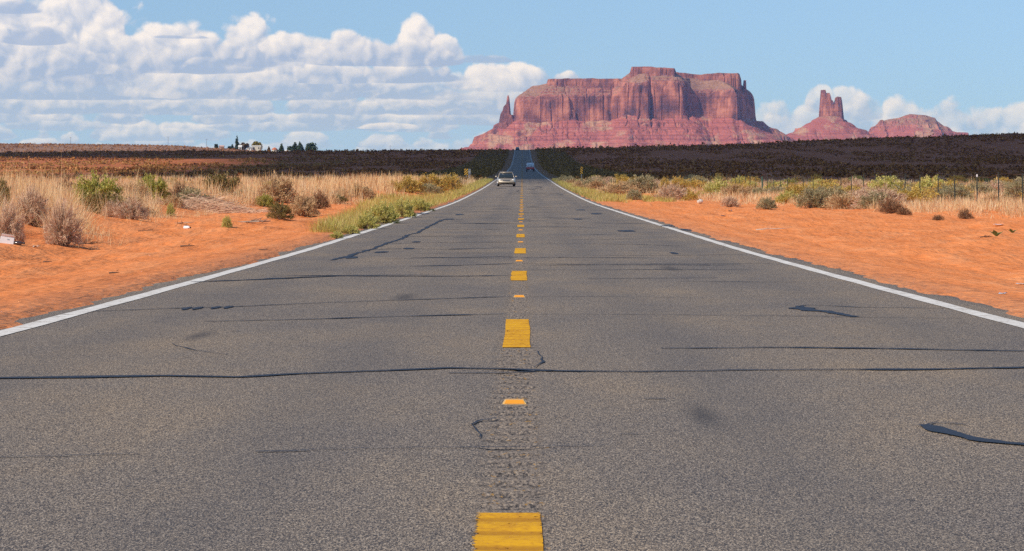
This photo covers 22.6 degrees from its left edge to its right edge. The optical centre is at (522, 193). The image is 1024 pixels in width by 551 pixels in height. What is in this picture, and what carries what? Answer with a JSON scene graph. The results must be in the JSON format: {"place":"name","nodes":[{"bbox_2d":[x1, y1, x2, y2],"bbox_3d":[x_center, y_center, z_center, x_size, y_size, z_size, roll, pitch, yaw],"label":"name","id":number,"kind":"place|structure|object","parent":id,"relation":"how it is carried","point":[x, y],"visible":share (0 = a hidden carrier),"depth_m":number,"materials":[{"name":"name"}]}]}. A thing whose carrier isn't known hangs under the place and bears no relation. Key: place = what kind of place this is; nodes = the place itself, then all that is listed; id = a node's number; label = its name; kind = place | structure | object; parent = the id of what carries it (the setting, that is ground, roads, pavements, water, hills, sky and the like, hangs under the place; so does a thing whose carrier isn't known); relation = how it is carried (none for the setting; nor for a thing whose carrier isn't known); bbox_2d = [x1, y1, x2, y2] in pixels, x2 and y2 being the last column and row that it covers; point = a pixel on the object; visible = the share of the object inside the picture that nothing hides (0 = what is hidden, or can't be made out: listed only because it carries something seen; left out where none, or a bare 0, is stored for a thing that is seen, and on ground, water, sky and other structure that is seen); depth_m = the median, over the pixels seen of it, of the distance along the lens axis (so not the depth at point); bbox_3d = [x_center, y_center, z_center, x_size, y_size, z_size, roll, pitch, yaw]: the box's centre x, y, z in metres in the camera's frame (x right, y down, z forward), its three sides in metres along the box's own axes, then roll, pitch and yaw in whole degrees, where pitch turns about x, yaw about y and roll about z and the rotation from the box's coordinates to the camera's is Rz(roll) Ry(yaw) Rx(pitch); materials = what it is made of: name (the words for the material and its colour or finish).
{"place":"outdoors","nodes":[
{"label":"outdoors","id":0,"kind":"place"},
{"bbox_2d":[0,150,1023,550],"bbox_3d":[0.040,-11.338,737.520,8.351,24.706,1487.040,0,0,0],"label":"road","id":1,"kind":"structure","parent":0,"point":[680,388],"depth_m":11.94,"materials":[{"name":"grey asphalt"}]},
{"bbox_2d":[495,172,516,185],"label":"car","id":2,"kind":"object","parent":1,"relation":"on","point":[506,178],"visible":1,"depth_m":256.63,"materials":[{"name":"beige paint"}]},
{"bbox_2d":[503,399,525,403],"bbox_3d":[-0.036,0.956,11.840,0.110,0.019,0.100,0,0,0],"label":"road reflector","id":3,"kind":"object","parent":1,"relation":"on","point":[514,401],"visible":1,"depth_m":11.80,"materials":[{"name":"orange plastic"}]},
{"bbox_2d":[526,163,534,171],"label":"pickup truck","id":4,"kind":"object","parent":1,"relation":"on","point":[529,166],"visible":1,"depth_m":610.10,"materials":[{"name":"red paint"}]},
{"bbox_2d":[0,133,1023,328],"bbox_3d":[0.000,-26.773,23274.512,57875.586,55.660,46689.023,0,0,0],"label":"ground","id":5,"kind":"structure","parent":0,"point":[953,255],"depth_m":50.81,"materials":[{"name":"red soil"}]},
{"bbox_2d":[0,177,11,206],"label":"shrub","id":6,"kind":"object","parent":5,"relation":"on","point":[2,183],"visible":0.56,"depth_m":63.94,"materials":[{"name":"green plant"}]},
{"bbox_2d":[0,233,14,243],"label":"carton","id":7,"kind":"object","parent":5,"relation":"on","point":[8,239],"visible":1,"depth_m":40.97,"materials":[{"name":"white cardboard"}]},
{"bbox_2d":[0,191,26,241],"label":"shrub","id":8,"kind":"object","parent":5,"relation":"on","point":[7,222],"visible":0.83,"depth_m":42.69,"materials":[{"name":"grey plant"}]},
{"bbox_2d":[12,183,51,226],"bbox_3d":[-10.204,0.254,53.497,0.997,1.032,0.930,0,0,45],"label":"shrub","id":9,"kind":"object","parent":5,"relation":"on","point":[33,200],"visible":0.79,"depth_m":53.36,"materials":[{"name":"grey plant"}]},
{"bbox_2d":[41,195,85,247],"bbox_3d":[-8.013,0.500,44.737,0.788,1.012,0.788,0,0,1],"label":"shrub","id":10,"kind":"object","parent":5,"relation":"on","point":[60,229],"visible":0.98,"depth_m":44.66,"materials":[{"name":"grey plant"}]},
{"bbox_2d":[56,181,80,196],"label":"shrub","id":11,"kind":"object","parent":5,"relation":"on","point":[64,185],"visible":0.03,"depth_m":82.30,"materials":[{"name":"beige plant"}]},
{"bbox_2d":[67,170,126,204],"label":"shrub","id":12,"kind":"object","parent":5,"relation":"on","point":[89,186],"visible":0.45,"depth_m":79.03,"materials":[{"name":"green plant"}]},
{"bbox_2d":[80,190,123,213],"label":"shrub","id":13,"kind":"object","parent":5,"relation":"on","point":[107,197],"visible":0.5,"depth_m":73.35,"materials":[{"name":"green plant"}]},
{"bbox_2d":[100,196,127,217],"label":"shrub","id":14,"kind":"object","parent":5,"relation":"on","point":[108,214],"visible":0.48,"depth_m":68.37,"materials":[{"name":"grey plant"}]},
{"bbox_2d":[88,191,156,214],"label":"shrub","id":15,"kind":"object","parent":5,"relation":"on","point":[140,199],"visible":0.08,"depth_m":74.64,"materials":[{"name":"beige plant"}]},
{"bbox_2d":[110,197,151,219],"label":"shrub","id":16,"kind":"object","parent":5,"relation":"on","point":[132,209],"visible":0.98,"depth_m":67.61,"materials":[{"name":"brown plant"}]},
{"bbox_2d":[119,179,155,200],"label":"shrub","id":17,"kind":"object","parent":5,"relation":"on","point":[141,185],"visible":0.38,"depth_m":92.03,"materials":[{"name":"beige plant"}]},
{"bbox_2d":[138,172,172,200],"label":"shrub","id":18,"kind":"object","parent":5,"relation":"on","point":[153,184],"visible":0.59,"depth_m":97.63,"materials":[{"name":"green plant"}]},
{"bbox_2d":[166,203,175,215],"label":"weed","id":19,"kind":"object","parent":5,"relation":"on","point":[170,209],"visible":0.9,"depth_m":81.19,"materials":[{"name":"green plant"}]},
{"bbox_2d":[161,194,183,207],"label":"shrub","id":20,"kind":"object","parent":5,"relation":"on","point":[166,200],"visible":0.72,"depth_m":91.16,"materials":[{"name":"beige plant"}]},
{"bbox_2d":[167,181,191,200],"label":"shrub","id":21,"kind":"object","parent":5,"relation":"on","point":[177,187],"visible":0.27,"depth_m":99.64,"materials":[{"name":"brown plant"}]},
{"bbox_2d":[0,154,371,178],"bbox_3d":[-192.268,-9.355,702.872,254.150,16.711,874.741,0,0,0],"label":"golden scrub","id":22,"kind":"object","parent":5,"relation":"on","point":[156,169],"visible":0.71,"depth_m":887.85,"materials":[{"name":"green plant"}]},
{"bbox_2d":[174,186,214,202],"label":"shrub","id":23,"kind":"object","parent":5,"relation":"on","point":[190,191],"visible":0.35,"depth_m":98.78,"materials":[{"name":"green plant"}]},
{"bbox_2d":[148,192,275,213],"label":"twig heap","id":24,"kind":"object","parent":5,"relation":"on","point":[223,207],"visible":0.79,"depth_m":91.81,"materials":[{"name":"grey plant"}]},
{"bbox_2d":[202,171,242,195],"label":"shrub","id":25,"kind":"object","parent":5,"relation":"on","point":[224,179],"visible":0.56,"depth_m":124.97,"materials":[{"name":"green plant"}]},
{"bbox_2d":[221,215,233,227],"bbox_3d":[-6.845,0.632,59.516,0.273,0.312,0.278,0,0,-44],"label":"weed","id":26,"kind":"object","parent":5,"relation":"on","point":[226,222],"visible":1,"depth_m":59.47,"materials":[{"name":"green plant"}]},
{"bbox_2d":[239,217,270,222],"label":"branch","id":27,"kind":"object","parent":5,"relation":"on","point":[256,220],"visible":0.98,"depth_m":68.75,"materials":[{"name":"brown wood"}]},
{"bbox_2d":[255,193,274,206],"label":"shrub","id":28,"kind":"object","parent":5,"relation":"on","point":[265,201],"visible":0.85,"depth_m":109.59,"materials":[{"name":"green plant"}]},
{"bbox_2d":[255,169,299,203],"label":"shrub","id":29,"kind":"object","parent":5,"relation":"on","point":[279,188],"visible":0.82,"depth_m":114.77,"materials":[{"name":"beige plant"}]},
{"bbox_2d":[265,200,294,219],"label":"shrub","id":30,"kind":"object","parent":5,"relation":"on","point":[281,212],"visible":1,"depth_m":69.89,"materials":[{"name":"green plant"}]},
{"bbox_2d":[287,145,301,150],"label":"tree","id":31,"kind":"object","parent":5,"relation":"on","point":[290,148],"visible":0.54,"depth_m":2392.03,"materials":[{"name":"green plant"}]},
{"bbox_2d":[288,191,321,216],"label":"shrub","id":32,"kind":"object","parent":5,"relation":"on","point":[303,206],"visible":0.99,"depth_m":86.88,"materials":[{"name":"beige plant"}]},
{"bbox_2d":[305,142,317,150],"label":"tree","id":33,"kind":"object","parent":5,"relation":"on","point":[312,146],"visible":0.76,"depth_m":2392.16,"materials":[{"name":"green plant"}]},
{"bbox_2d":[311,188,331,208],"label":"shrub","id":34,"kind":"object","parent":5,"relation":"on","point":[322,201],"visible":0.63,"depth_m":103.61,"materials":[{"name":"brown plant"}]},
{"bbox_2d":[329,231,343,238],"bbox_3d":[-3.738,0.815,51.756,0.312,0.175,0.334,0,0,41],"label":"weed","id":35,"kind":"object","parent":5,"relation":"on","point":[337,234],"visible":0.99,"depth_m":51.71,"materials":[{"name":"green plant"}]},
{"bbox_2d":[335,187,352,198],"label":"shrub","id":36,"kind":"object","parent":5,"relation":"on","point":[349,191],"visible":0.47,"depth_m":132.26,"materials":[{"name":"beige plant"}]},
{"bbox_2d":[341,224,360,233],"bbox_3d":[-3.775,0.779,56.493,0.480,0.268,0.505,0,0,-38],"label":"shrub","id":37,"kind":"object","parent":5,"relation":"on","point":[350,229],"visible":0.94,"depth_m":56.44,"materials":[{"name":"green plant"}]},
{"bbox_2d":[349,181,376,198],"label":"shrub","id":38,"kind":"object","parent":5,"relation":"on","point":[366,190],"visible":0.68,"depth_m":136.72,"materials":[{"name":"beige plant"}]},
{"bbox_2d":[355,211,382,228],"bbox_3d":[-3.793,0.648,62.739,0.772,0.552,0.733,0,0,6],"label":"shrub","id":39,"kind":"object","parent":5,"relation":"on","point":[369,221],"visible":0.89,"depth_m":62.64,"materials":[{"name":"green plant"}]},
{"bbox_2d":[364,199,400,223],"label":"shrub","id":40,"kind":"object","parent":5,"relation":"on","point":[384,213],"visible":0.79,"depth_m":70.80,"materials":[{"name":"green plant"}]},
{"bbox_2d":[393,183,406,191],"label":"shrub","id":41,"kind":"object","parent":5,"relation":"on","point":[400,187],"visible":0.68,"depth_m":166.83,"materials":[{"name":"beige plant"}]},
{"bbox_2d":[393,197,416,217],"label":"shrub","id":42,"kind":"object","parent":5,"relation":"on","point":[406,211],"visible":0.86,"depth_m":82.14,"materials":[{"name":"green plant"}]},
{"bbox_2d":[394,175,426,192],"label":"shrub","id":43,"kind":"object","parent":5,"relation":"on","point":[411,186],"visible":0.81,"depth_m":171.24,"materials":[{"name":"yellow plant"}]},
{"bbox_2d":[409,196,435,210],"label":"shrub","id":44,"kind":"object","parent":5,"relation":"on","point":[422,206],"visible":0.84,"depth_m":99.59,"materials":[{"name":"green plant"}]},
{"bbox_2d":[418,182,443,193],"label":"shrub","id":45,"kind":"object","parent":5,"relation":"on","point":[432,188],"visible":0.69,"depth_m":174.26,"materials":[{"name":"brown plant"}]},
{"bbox_2d":[417,172,449,190],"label":"shrub","id":46,"kind":"object","parent":5,"relation":"on","point":[434,179],"visible":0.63,"depth_m":184.67,"materials":[{"name":"yellow plant"}]},
{"bbox_2d":[440,172,463,189],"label":"shrub","id":47,"kind":"object","parent":5,"relation":"on","point":[450,181],"visible":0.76,"depth_m":208.26,"materials":[{"name":"yellow plant"}]},
{"bbox_2d":[304,177,676,232],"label":"verge grass","id":48,"kind":"structure","parent":5,"relation":"on","point":[338,222],"depth_m":138.91,"materials":[{"name":"green plant"}]},
{"bbox_2d":[0,131,1023,180],"bbox_3d":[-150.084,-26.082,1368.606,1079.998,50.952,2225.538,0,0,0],"label":"scrub","id":49,"kind":"object","parent":5,"relation":"on","point":[730,168],"visible":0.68,"depth_m":937.13,"materials":[{"name":"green plant"}]},
{"bbox_2d":[0,173,1023,249],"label":"dry grass","id":50,"kind":"structure","parent":5,"relation":"on","point":[923,205],"depth_m":94.82,"materials":[{"name":"beige plant"}]},
{"bbox_2d":[368,148,681,180],"bbox_3d":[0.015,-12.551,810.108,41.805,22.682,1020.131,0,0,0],"label":"roadside brush","id":51,"kind":"object","parent":5,"relation":"on","point":[479,169],"visible":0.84,"depth_m":701.61,"materials":[{"name":"green plant"}]},
{"bbox_2d":[581,177,606,187],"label":"shrub","id":52,"kind":"object","parent":5,"relation":"on","point":[590,180],"visible":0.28,"depth_m":217.25,"materials":[{"name":"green plant"}]},
{"bbox_2d":[588,178,605,189],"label":"shrub","id":53,"kind":"object","parent":5,"relation":"on","point":[596,185],"visible":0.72,"depth_m":209.80,"materials":[{"name":"beige plant"}]},
{"bbox_2d":[596,180,643,194],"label":"shrub","id":54,"kind":"object","parent":5,"relation":"on","point":[618,188],"visible":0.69,"depth_m":166.59,"materials":[{"name":"beige plant"}]},
{"bbox_2d":[615,178,652,193],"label":"shrub","id":55,"kind":"object","parent":5,"relation":"on","point":[638,185],"visible":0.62,"depth_m":168.07,"materials":[{"name":"beige plant"}]},
{"bbox_2d":[625,188,642,199],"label":"shrub","id":56,"kind":"object","parent":5,"relation":"on","point":[634,195],"visible":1,"depth_m":141.84,"materials":[{"name":"beige plant"}]},
{"bbox_2d":[628,172,661,192],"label":"shrub","id":57,"kind":"object","parent":5,"relation":"on","point":[650,182],"visible":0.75,"depth_m":168.30,"materials":[{"name":"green plant"}]},
{"bbox_2d":[658,177,670,191],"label":"shrub","id":58,"kind":"object","parent":5,"relation":"on","point":[663,181],"visible":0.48,"depth_m":169.11,"materials":[{"name":"yellow plant"}]},
{"bbox_2d":[651,182,687,199],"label":"shrub","id":59,"kind":"object","parent":5,"relation":"on","point":[673,190],"visible":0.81,"depth_m":143.18,"materials":[{"name":"brown plant"}]},
{"bbox_2d":[670,175,687,193],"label":"shrub","id":60,"kind":"object","parent":5,"relation":"on","point":[679,180],"visible":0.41,"depth_m":158.05,"materials":[{"name":"yellow plant"}]},
{"bbox_2d":[679,190,703,200],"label":"shrub","id":61,"kind":"object","parent":5,"relation":"on","point":[691,195],"visible":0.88,"depth_m":140.53,"materials":[{"name":"yellow plant"}]},
{"bbox_2d":[682,178,703,190],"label":"shrub","id":62,"kind":"object","parent":5,"relation":"on","point":[693,182],"visible":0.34,"depth_m":180.01,"materials":[{"name":"yellow plant"}]},
{"bbox_2d":[689,175,709,182],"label":"shrub","id":63,"kind":"object","parent":5,"relation":"on","point":[702,179],"visible":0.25,"depth_m":241.44,"materials":[{"name":"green plant"}]},
{"bbox_2d":[701,178,731,195],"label":"shrub","id":64,"kind":"object","parent":5,"relation":"on","point":[717,186],"visible":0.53,"depth_m":144.11,"materials":[{"name":"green plant"}]},
{"bbox_2d":[720,195,741,206],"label":"shrub","id":65,"kind":"object","parent":5,"relation":"on","point":[730,202],"visible":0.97,"depth_m":115.85,"materials":[{"name":"grey plant"}]},
{"bbox_2d":[717,183,754,197],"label":"shrub","id":66,"kind":"object","parent":5,"relation":"on","point":[733,188],"visible":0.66,"depth_m":137.56,"materials":[{"name":"beige plant"}]},
{"bbox_2d":[729,175,747,184],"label":"shrub","id":67,"kind":"object","parent":5,"relation":"on","point":[738,179],"visible":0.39,"depth_m":237.02,"materials":[{"name":"yellow plant"}]},
{"bbox_2d":[748,187,767,195],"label":"shrub","id":68,"kind":"object","parent":5,"relation":"on","point":[757,191],"visible":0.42,"depth_m":139.91,"materials":[{"name":"beige plant"}]},
{"bbox_2d":[754,197,778,209],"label":"shrub","id":69,"kind":"object","parent":5,"relation":"on","point":[769,203],"visible":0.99,"depth_m":104.87,"materials":[{"name":"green plant"}]},
{"bbox_2d":[762,184,786,193],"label":"shrub","id":70,"kind":"object","parent":5,"relation":"on","point":[777,188],"visible":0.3,"depth_m":142.49,"materials":[{"name":"beige plant"}]},
{"bbox_2d":[765,180,790,188],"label":"shrub","id":71,"kind":"object","parent":5,"relation":"on","point":[775,184],"visible":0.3,"depth_m":191.10,"materials":[{"name":"yellow plant"}]},
{"bbox_2d":[775,190,799,203],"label":"shrub","id":72,"kind":"object","parent":5,"relation":"on","point":[781,198],"visible":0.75,"depth_m":118.64,"materials":[{"name":"yellow plant"}]},
{"bbox_2d":[782,183,812,200],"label":"shrub","id":73,"kind":"object","parent":5,"relation":"on","point":[797,188],"visible":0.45,"depth_m":119.28,"materials":[{"name":"yellow plant"}]},
{"bbox_2d":[792,184,831,207],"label":"shrub","id":74,"kind":"object","parent":5,"relation":"on","point":[819,194],"visible":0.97,"depth_m":107.44,"materials":[{"name":"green plant"}]},
{"bbox_2d":[815,185,848,199],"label":"shrub","id":75,"kind":"object","parent":5,"relation":"on","point":[836,190],"visible":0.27,"depth_m":111.14,"materials":[{"name":"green plant"}]},
{"bbox_2d":[813,181,851,192],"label":"shrub","id":76,"kind":"object","parent":5,"relation":"on","point":[831,184],"visible":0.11,"depth_m":119.14,"materials":[{"name":"yellow plant"}]},
{"bbox_2d":[820,192,862,209],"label":"shrub","id":77,"kind":"object","parent":5,"relation":"on","point":[840,201],"visible":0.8,"depth_m":105.56,"materials":[{"name":"beige plant"}]},
{"bbox_2d":[836,177,860,185],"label":"shrub","id":78,"kind":"object","parent":5,"relation":"on","point":[844,181],"visible":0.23,"depth_m":194.30,"materials":[{"name":"beige plant"}]},
{"bbox_2d":[679,172,1023,205],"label":"wire fence","id":79,"kind":"object","parent":5,"relation":"on","point":[780,180],"visible":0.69,"depth_m":117.10,"materials":[{"name":"metal"}]},
{"bbox_2d":[841,177,870,189],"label":"shrub","id":80,"kind":"object","parent":5,"relation":"on","point":[857,182],"visible":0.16,"depth_m":162.98,"materials":[{"name":"grey plant"}]},
{"bbox_2d":[852,186,885,199],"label":"shrub","id":81,"kind":"object","parent":5,"relation":"on","point":[857,194],"visible":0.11,"depth_m":107.80,"materials":[{"name":"grey plant"}]},
{"bbox_2d":[857,190,890,208],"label":"shrub","id":82,"kind":"object","parent":5,"relation":"on","point":[867,199],"visible":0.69,"depth_m":100.23,"materials":[{"name":"beige plant"}]},
{"bbox_2d":[848,182,914,209],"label":"shrub","id":83,"kind":"object","parent":5,"relation":"on","point":[889,194],"visible":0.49,"depth_m":100.75,"materials":[{"name":"grey plant"}]},
{"bbox_2d":[867,175,908,192],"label":"shrub","id":84,"kind":"object","parent":5,"relation":"on","point":[887,180],"visible":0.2,"depth_m":118.13,"materials":[{"name":"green plant"}]},
{"bbox_2d":[875,197,902,213],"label":"shrub","id":85,"kind":"object","parent":5,"relation":"on","point":[890,206],"visible":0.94,"depth_m":92.64,"materials":[{"name":"brown plant"}]},
{"bbox_2d":[887,184,911,192],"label":"shrub","id":86,"kind":"object","parent":5,"relation":"on","point":[907,188],"visible":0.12,"depth_m":114.77,"materials":[{"name":"beige plant"}]},
{"bbox_2d":[896,205,912,214],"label":"shrub","id":87,"kind":"object","parent":5,"relation":"on","point":[903,211],"visible":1,"depth_m":86.16,"materials":[{"name":"brown plant"}]},
{"bbox_2d":[887,185,938,203],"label":"shrub","id":88,"kind":"object","parent":5,"relation":"on","point":[913,194],"visible":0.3,"depth_m":105.28,"materials":[{"name":"yellow plant"}]},
{"bbox_2d":[913,174,953,191],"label":"shrub","id":89,"kind":"object","parent":5,"relation":"on","point":[925,184],"visible":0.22,"depth_m":130.17,"materials":[{"name":"yellow plant"}]},
{"bbox_2d":[927,189,959,200],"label":"shrub","id":90,"kind":"object","parent":5,"relation":"on","point":[946,192],"visible":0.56,"depth_m":110.91,"materials":[{"name":"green plant"}]},
{"bbox_2d":[926,179,973,195],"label":"shrub","id":91,"kind":"object","parent":5,"relation":"on","point":[940,184],"visible":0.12,"depth_m":117.67,"materials":[{"name":"yellow plant"}]},
{"bbox_2d":[934,182,975,201],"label":"shrub","id":92,"kind":"object","parent":5,"relation":"on","point":[959,190],"visible":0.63,"depth_m":111.27,"materials":[{"name":"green plant"}]},
{"bbox_2d":[945,174,968,183],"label":"shrub","id":93,"kind":"object","parent":5,"relation":"on","point":[957,178],"visible":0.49,"depth_m":268.63,"materials":[{"name":"green plant"}]},
{"bbox_2d":[958,208,975,218],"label":"shrub","id":94,"kind":"object","parent":5,"relation":"on","point":[965,214],"visible":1,"depth_m":76.45,"materials":[{"name":"brown plant"}]},
{"bbox_2d":[963,182,981,193],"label":"shrub","id":95,"kind":"object","parent":5,"relation":"on","point":[971,185],"visible":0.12,"depth_m":139.66,"materials":[{"name":"beige plant"}]},
{"bbox_2d":[972,182,999,195],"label":"shrub","id":96,"kind":"object","parent":5,"relation":"on","point":[982,187],"visible":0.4,"depth_m":147.68,"materials":[{"name":"beige plant"}]},
{"bbox_2d":[976,191,1007,203],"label":"shrub","id":97,"kind":"object","parent":5,"relation":"on","point":[995,197],"visible":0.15,"depth_m":103.07,"materials":[{"name":"beige plant"}]},
{"bbox_2d":[979,180,1006,193],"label":"shrub","id":98,"kind":"object","parent":5,"relation":"on","point":[995,185],"visible":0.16,"depth_m":152.40,"materials":[{"name":"grey plant"}]},
{"bbox_2d":[1002,176,1023,199],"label":"shrub","id":99,"kind":"object","parent":5,"relation":"on","point":[1012,186],"visible":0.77,"depth_m":123.55,"materials":[{"name":"beige plant"}]},
{"bbox_2d":[0,152,1023,226],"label":"straw grass","id":100,"kind":"structure","parent":0,"point":[379,185],"depth_m":130.84,"materials":[{"name":"beige plant"}]},
{"bbox_2d":[0,0,1023,150],"label":"sky","id":101,"kind":"structure","parent":0,"point":[338,75],"materials":[{"name":"blue"}]},
{"bbox_2d":[459,66,796,149],"bbox_3d":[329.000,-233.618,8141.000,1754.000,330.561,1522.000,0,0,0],"label":"mesa","id":102,"kind":"structure","parent":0,"point":[644,106],"depth_m":7980.83,"materials":[{"name":"red stone"}]},
{"bbox_2d":[786,90,878,140],"bbox_3d":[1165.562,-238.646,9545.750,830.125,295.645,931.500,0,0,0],"label":"butte","id":103,"kind":"object","parent":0,"point":[829,122],"visible":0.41,"depth_m":9411.87,"materials":[{"name":"red stone"}]},
{"bbox_2d":[868,114,968,136],"bbox_3d":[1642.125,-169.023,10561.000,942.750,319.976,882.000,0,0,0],"label":"mesa","id":104,"kind":"structure","parent":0,"point":[911,125],"depth_m":10461.17,"materials":[{"name":"red stone"}]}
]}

